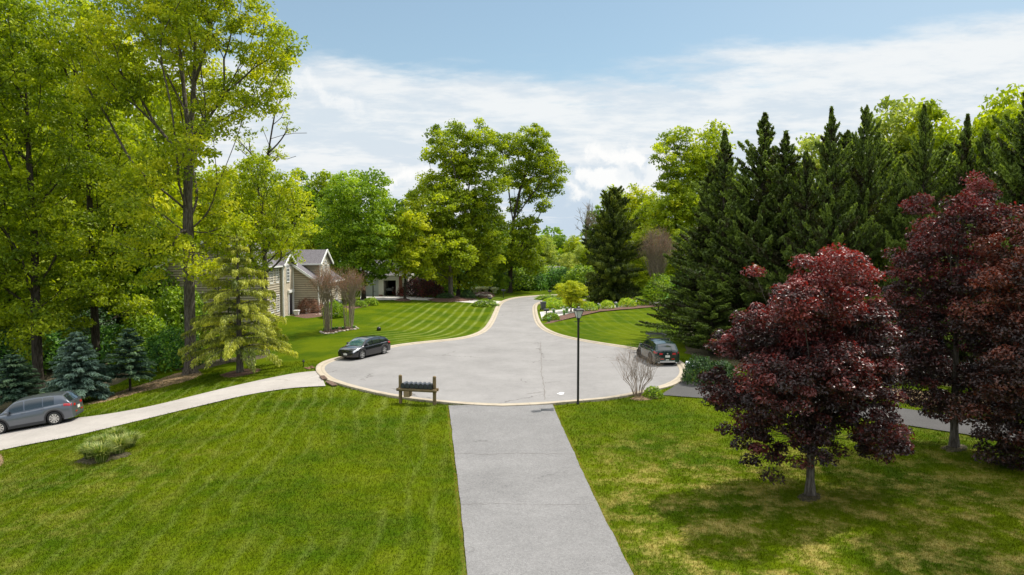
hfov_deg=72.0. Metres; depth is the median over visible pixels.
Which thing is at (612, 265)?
conifer tree
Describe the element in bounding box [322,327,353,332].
flower bed
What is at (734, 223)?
cypress tree
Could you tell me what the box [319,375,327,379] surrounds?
rock
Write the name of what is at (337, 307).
green shrub
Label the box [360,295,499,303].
driveway
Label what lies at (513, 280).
edge bush
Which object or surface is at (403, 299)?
mulch bed
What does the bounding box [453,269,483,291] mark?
edge bush
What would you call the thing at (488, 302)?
green shrub
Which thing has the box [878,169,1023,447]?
red maple
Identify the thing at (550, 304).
hedge clump
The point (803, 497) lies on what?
mulch bed
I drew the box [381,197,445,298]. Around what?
leafy tree
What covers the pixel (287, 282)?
sided house
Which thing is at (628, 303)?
round shrub
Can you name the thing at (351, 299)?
crape myrtle
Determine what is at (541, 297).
green shrub
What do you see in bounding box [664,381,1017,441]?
driveway
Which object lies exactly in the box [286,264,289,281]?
window
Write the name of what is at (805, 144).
leafy tree
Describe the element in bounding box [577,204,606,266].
leafy tree
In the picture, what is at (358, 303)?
green shrub
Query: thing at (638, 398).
mulch bed
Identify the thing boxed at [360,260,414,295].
garage house
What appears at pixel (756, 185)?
cypress tree
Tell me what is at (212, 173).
leafy tree
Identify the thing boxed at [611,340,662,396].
bare shrub
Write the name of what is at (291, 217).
leafy tree
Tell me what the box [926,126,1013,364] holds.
cypress tree
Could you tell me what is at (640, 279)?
leafy tree
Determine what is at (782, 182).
cypress tree
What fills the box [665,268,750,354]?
cypress tree
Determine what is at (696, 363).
dark shrub
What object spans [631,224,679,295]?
crape myrtle
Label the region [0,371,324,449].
driveway
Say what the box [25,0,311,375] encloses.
leafy tree
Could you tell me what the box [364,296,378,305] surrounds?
green shrub
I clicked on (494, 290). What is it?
pale tuft
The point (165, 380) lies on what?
leaf litter
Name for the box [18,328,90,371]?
undergrowth shrub
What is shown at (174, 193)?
leafy tree
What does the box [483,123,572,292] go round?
leafy tree
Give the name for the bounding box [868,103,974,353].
cypress tree
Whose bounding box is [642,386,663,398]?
round shrub
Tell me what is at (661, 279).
undergrowth shrub
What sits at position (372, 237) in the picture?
leafy tree
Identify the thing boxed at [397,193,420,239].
leafy tree
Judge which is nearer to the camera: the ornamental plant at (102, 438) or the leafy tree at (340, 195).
the ornamental plant at (102, 438)
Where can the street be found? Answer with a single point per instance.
(493, 371)
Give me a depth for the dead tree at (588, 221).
129.02 m
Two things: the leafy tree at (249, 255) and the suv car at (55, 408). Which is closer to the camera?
the suv car at (55, 408)
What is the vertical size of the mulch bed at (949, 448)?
0.104 m
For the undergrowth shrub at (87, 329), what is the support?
on the forest floor at (47, 375)
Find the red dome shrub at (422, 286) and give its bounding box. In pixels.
[392,276,445,297]
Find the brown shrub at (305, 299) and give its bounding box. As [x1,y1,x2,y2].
[296,297,322,313]
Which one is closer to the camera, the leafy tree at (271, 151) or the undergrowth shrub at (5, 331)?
the undergrowth shrub at (5, 331)
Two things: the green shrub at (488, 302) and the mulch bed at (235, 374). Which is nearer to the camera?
the mulch bed at (235, 374)
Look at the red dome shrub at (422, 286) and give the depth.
106.89 m
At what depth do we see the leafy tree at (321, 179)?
129.66 m
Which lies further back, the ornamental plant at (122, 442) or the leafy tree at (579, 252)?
the leafy tree at (579, 252)
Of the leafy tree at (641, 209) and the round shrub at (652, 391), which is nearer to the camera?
the round shrub at (652, 391)
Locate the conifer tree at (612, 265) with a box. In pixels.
[566,185,654,302]
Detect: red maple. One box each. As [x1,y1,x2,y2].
[695,242,914,495]
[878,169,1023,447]
[943,206,1023,470]
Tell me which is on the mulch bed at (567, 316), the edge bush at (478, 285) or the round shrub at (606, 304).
the round shrub at (606, 304)
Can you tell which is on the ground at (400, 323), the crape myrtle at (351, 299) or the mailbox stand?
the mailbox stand
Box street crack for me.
[539,342,544,399]
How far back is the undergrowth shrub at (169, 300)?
64.86 m
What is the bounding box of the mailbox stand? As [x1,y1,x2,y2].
[396,375,438,404]
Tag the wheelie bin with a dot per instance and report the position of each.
(543, 305)
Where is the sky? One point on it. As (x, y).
(604, 78)
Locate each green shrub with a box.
[321,299,345,317]
[354,300,367,306]
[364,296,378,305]
[472,299,498,306]
[534,294,560,299]
[541,312,559,320]
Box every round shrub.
[580,301,597,310]
[599,299,615,308]
[618,298,636,306]
[634,295,648,305]
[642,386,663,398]
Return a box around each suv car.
[0,390,83,433]
[637,328,679,363]
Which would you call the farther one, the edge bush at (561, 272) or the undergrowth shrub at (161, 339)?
the edge bush at (561, 272)
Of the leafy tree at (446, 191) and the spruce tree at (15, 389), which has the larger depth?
the leafy tree at (446, 191)
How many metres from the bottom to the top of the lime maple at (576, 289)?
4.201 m
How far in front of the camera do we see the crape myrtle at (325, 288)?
66.82 m
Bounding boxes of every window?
[275,268,278,282]
[276,294,279,311]
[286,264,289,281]
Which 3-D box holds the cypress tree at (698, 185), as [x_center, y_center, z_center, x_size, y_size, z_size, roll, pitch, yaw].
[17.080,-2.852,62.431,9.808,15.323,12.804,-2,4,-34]
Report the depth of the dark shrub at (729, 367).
42.90 m
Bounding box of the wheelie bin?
[540,302,545,309]
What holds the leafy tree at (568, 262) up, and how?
on the ground at (400, 323)
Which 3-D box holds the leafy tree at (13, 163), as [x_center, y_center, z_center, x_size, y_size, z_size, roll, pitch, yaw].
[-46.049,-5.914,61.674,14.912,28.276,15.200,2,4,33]
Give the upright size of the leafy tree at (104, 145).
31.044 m
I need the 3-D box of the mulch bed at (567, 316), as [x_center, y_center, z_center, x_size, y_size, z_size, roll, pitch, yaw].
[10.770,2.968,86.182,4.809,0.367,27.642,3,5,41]
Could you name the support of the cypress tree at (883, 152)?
on the forest floor at (699, 352)
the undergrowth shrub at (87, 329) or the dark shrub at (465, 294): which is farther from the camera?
the dark shrub at (465, 294)
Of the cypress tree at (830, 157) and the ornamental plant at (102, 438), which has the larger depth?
the cypress tree at (830, 157)
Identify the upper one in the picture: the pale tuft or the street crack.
the pale tuft
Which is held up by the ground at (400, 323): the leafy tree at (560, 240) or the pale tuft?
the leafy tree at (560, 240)
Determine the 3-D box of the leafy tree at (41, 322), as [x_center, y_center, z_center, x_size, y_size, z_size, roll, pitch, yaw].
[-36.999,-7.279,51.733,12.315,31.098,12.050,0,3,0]
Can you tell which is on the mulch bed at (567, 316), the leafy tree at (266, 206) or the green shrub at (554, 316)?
the green shrub at (554, 316)
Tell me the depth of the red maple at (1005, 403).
25.91 m
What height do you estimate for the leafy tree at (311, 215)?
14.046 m
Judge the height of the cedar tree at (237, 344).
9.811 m
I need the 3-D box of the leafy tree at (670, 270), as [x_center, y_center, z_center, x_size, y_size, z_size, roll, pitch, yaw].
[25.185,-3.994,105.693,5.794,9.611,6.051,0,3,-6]
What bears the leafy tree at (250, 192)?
on the ground at (400, 323)
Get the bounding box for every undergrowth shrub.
[0,322,61,372]
[0,338,30,379]
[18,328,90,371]
[43,308,119,360]
[54,260,123,316]
[78,323,143,372]
[89,258,155,322]
[106,312,174,367]
[120,265,183,332]
[138,325,208,373]
[144,284,218,345]
[638,272,673,304]
[662,280,686,309]
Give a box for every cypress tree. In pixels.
[635,226,721,342]
[649,170,721,332]
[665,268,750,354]
[671,112,804,335]
[671,129,752,325]
[687,146,789,312]
[687,177,781,349]
[724,130,882,338]
[755,150,848,330]
[765,130,889,305]
[780,106,891,338]
[822,104,928,348]
[823,130,903,268]
[857,160,934,362]
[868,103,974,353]
[880,113,990,367]
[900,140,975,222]
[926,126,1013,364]
[933,92,1023,367]
[959,131,1023,369]
[996,147,1016,200]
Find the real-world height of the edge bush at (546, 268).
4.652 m
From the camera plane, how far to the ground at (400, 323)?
24.68 m
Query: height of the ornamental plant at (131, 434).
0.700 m
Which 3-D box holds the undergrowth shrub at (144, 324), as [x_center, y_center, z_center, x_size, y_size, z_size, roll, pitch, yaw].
[-31.502,4.424,60.346,5.507,4.800,6.142,1,4,15]
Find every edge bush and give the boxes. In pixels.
[412,271,464,293]
[435,272,464,292]
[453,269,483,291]
[462,270,493,291]
[488,268,524,290]
[506,267,543,290]
[521,269,549,290]
[534,264,564,288]
[545,265,579,289]
[559,264,599,286]
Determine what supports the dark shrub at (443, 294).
on the mulch bed at (454, 299)
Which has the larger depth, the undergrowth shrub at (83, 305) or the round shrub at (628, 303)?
the round shrub at (628, 303)
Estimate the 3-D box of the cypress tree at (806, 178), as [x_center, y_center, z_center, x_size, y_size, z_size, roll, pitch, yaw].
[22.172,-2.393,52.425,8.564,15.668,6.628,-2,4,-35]
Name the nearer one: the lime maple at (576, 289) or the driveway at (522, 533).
the driveway at (522, 533)
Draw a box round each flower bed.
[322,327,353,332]
[475,291,494,297]
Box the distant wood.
[497,225,584,264]
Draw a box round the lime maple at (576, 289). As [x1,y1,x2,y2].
[553,280,588,311]
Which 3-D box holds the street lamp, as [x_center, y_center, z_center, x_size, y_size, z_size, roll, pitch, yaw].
[3.492,3.640,37.152,0.436,5.291,0.436,-1,4,-20]
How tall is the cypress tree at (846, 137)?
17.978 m
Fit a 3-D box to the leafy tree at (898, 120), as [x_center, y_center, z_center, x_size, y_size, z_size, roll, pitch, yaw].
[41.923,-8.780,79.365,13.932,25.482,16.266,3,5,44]
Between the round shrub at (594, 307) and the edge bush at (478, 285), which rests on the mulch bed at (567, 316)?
the round shrub at (594, 307)
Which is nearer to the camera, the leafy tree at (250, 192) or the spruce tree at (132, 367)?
the spruce tree at (132, 367)
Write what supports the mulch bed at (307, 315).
on the ground at (400, 323)
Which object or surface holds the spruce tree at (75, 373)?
on the ground at (400, 323)
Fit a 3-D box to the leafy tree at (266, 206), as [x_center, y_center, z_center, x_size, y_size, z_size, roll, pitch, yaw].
[-20.726,-2.690,57.752,10.867,16.840,8.097,0,3,0]
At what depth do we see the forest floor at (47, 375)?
57.26 m
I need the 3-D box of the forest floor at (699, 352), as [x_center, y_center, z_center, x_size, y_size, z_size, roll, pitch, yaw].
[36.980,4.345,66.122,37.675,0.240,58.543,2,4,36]
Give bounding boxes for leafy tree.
[0,0,118,395]
[0,94,82,356]
[3,29,92,296]
[6,0,167,372]
[23,0,201,321]
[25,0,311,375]
[94,186,182,300]
[132,66,213,241]
[181,167,218,241]
[192,151,322,354]
[193,213,274,362]
[196,164,260,238]
[231,70,300,251]
[232,170,271,239]
[250,180,306,249]
[266,167,330,265]
[295,169,355,259]
[296,207,337,250]
[304,166,413,299]
[331,173,363,261]
[365,205,391,259]
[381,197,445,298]
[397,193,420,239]
[404,118,491,296]
[451,117,513,295]
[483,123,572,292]
[490,244,511,293]
[532,234,565,265]
[548,231,572,254]
[557,252,579,273]
[560,235,583,263]
[560,244,584,277]
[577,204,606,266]
[577,245,597,283]
[599,184,631,242]
[620,182,656,250]
[627,230,658,288]
[629,191,674,261]
[638,180,699,273]
[648,125,721,227]
[664,229,687,276]
[667,118,735,225]
[795,132,841,186]
[838,94,954,198]
[895,98,960,174]
[950,83,1023,170]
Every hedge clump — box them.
[542,297,557,301]
[546,301,563,307]
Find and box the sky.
[3,0,1023,246]
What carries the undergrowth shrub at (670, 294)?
on the ground at (400, 323)
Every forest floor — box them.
[0,325,181,412]
[685,331,962,386]
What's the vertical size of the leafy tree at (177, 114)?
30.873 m
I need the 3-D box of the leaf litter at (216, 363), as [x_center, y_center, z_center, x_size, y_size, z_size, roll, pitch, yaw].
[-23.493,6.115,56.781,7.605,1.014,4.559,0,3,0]
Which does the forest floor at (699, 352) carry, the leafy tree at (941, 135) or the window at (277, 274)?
the leafy tree at (941, 135)
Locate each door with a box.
[289,294,292,313]
[366,280,378,295]
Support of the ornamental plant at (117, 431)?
on the ground at (400, 323)
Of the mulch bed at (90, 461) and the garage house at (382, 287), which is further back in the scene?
the garage house at (382, 287)
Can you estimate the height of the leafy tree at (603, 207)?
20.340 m
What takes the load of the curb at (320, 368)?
on the street
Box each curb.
[316,294,557,405]
[502,296,688,405]
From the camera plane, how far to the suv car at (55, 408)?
37.80 m
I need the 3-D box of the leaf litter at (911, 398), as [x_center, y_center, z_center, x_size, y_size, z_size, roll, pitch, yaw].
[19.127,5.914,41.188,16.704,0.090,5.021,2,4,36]
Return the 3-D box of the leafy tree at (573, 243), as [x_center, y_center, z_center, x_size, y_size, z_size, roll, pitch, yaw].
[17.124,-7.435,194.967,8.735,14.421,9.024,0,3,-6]
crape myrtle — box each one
[306,264,348,330]
[329,265,367,327]
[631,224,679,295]
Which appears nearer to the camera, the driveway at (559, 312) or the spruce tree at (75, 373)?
the spruce tree at (75, 373)
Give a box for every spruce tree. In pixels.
[0,354,46,404]
[40,331,114,399]
[99,328,157,390]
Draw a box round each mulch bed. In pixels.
[75,452,130,464]
[220,368,261,377]
[289,304,369,317]
[394,298,410,300]
[427,296,475,301]
[544,305,660,323]
[630,395,658,400]
[797,493,821,501]
[941,444,966,451]
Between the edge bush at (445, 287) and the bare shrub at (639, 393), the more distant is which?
the edge bush at (445, 287)
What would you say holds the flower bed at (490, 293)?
on the ground at (400, 323)
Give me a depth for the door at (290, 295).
76.79 m
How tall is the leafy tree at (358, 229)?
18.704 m
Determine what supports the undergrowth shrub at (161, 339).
on the ground at (400, 323)
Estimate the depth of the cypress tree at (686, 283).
59.62 m
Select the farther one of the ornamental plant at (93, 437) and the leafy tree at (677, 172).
the leafy tree at (677, 172)
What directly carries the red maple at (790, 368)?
on the mulch bed at (803, 497)
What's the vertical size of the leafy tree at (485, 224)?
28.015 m
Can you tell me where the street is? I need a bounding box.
[325,295,678,403]
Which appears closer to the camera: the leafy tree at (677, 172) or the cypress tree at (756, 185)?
the cypress tree at (756, 185)
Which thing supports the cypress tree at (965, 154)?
on the forest floor at (699, 352)
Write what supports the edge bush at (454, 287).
on the ground at (400, 323)
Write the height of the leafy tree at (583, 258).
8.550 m
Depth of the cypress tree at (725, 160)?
58.74 m
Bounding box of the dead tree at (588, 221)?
[576,201,598,238]
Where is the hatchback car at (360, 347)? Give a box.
[338,335,390,358]
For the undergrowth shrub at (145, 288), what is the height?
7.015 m
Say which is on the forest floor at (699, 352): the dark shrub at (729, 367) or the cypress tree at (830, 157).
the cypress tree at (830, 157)
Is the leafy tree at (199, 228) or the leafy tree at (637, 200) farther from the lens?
the leafy tree at (637, 200)
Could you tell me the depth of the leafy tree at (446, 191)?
103.17 m
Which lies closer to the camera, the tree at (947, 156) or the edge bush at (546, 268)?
the tree at (947, 156)
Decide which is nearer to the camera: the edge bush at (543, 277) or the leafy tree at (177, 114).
the leafy tree at (177, 114)
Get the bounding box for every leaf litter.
[84,371,200,404]
[175,355,266,369]
[730,375,992,412]
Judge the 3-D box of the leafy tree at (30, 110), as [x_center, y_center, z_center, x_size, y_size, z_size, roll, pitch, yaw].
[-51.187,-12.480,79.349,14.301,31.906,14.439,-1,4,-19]
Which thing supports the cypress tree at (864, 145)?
on the forest floor at (699, 352)
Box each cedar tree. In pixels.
[177,236,297,372]
[199,284,262,361]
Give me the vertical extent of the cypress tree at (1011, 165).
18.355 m
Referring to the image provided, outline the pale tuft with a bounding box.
[490,287,497,292]
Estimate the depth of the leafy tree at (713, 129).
124.26 m
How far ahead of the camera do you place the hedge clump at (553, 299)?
95.98 m
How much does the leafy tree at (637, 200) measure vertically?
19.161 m
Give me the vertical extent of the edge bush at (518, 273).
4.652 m
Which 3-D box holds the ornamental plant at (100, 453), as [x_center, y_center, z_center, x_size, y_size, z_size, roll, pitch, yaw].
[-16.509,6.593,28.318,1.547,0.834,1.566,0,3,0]
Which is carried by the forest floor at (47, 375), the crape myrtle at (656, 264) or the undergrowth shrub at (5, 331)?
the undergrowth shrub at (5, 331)
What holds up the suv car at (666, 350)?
on the street
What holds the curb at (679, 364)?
on the street
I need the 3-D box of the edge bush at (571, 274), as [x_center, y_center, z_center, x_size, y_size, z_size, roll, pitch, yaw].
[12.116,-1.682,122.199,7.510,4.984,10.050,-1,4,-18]
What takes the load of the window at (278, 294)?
in the sided house at (287, 282)
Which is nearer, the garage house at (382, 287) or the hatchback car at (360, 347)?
the hatchback car at (360, 347)
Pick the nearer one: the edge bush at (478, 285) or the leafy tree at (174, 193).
the leafy tree at (174, 193)
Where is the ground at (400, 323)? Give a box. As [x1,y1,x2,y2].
[0,257,1023,574]
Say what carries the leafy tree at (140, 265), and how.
on the ground at (400, 323)
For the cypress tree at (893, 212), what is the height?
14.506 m
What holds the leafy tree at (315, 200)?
on the ground at (400, 323)
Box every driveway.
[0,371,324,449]
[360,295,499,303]
[449,404,633,574]
[540,302,661,318]
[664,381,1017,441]
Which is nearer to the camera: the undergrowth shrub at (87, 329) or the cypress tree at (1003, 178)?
the cypress tree at (1003, 178)
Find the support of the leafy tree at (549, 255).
on the ground at (400, 323)
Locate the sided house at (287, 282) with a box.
[154,240,344,325]
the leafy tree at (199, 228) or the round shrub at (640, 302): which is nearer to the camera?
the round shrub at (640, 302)
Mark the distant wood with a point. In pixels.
(556, 229)
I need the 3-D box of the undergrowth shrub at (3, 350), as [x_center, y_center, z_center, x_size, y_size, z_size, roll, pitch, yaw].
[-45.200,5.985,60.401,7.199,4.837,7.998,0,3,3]
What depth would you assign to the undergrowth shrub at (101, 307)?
71.20 m
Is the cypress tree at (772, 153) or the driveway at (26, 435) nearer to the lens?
the driveway at (26, 435)
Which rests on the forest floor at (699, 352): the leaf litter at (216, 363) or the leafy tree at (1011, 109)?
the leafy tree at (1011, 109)
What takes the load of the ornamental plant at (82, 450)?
on the mulch bed at (90, 461)
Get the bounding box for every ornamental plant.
[71,440,100,458]
[83,441,120,462]
[85,433,100,443]
[94,432,118,451]
[100,425,128,437]
[103,433,134,453]
[119,429,144,447]
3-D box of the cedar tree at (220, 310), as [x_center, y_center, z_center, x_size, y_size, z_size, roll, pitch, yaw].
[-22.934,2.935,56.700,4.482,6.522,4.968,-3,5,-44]
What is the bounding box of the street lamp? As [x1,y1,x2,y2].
[573,307,583,404]
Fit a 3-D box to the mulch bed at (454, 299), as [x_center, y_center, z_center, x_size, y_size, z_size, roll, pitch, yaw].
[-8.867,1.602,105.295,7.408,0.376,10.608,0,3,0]
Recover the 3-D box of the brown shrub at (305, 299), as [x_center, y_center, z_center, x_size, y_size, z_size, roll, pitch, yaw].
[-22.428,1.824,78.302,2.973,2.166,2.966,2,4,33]
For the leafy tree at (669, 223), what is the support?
on the ground at (400, 323)
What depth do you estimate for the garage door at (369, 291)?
107.42 m
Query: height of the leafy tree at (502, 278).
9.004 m
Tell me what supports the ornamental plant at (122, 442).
on the mulch bed at (90, 461)
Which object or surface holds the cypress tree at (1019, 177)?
on the forest floor at (699, 352)
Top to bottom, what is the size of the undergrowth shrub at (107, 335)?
4.093 m
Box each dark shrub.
[436,292,453,298]
[460,290,475,298]
[680,353,714,386]
[706,359,741,383]

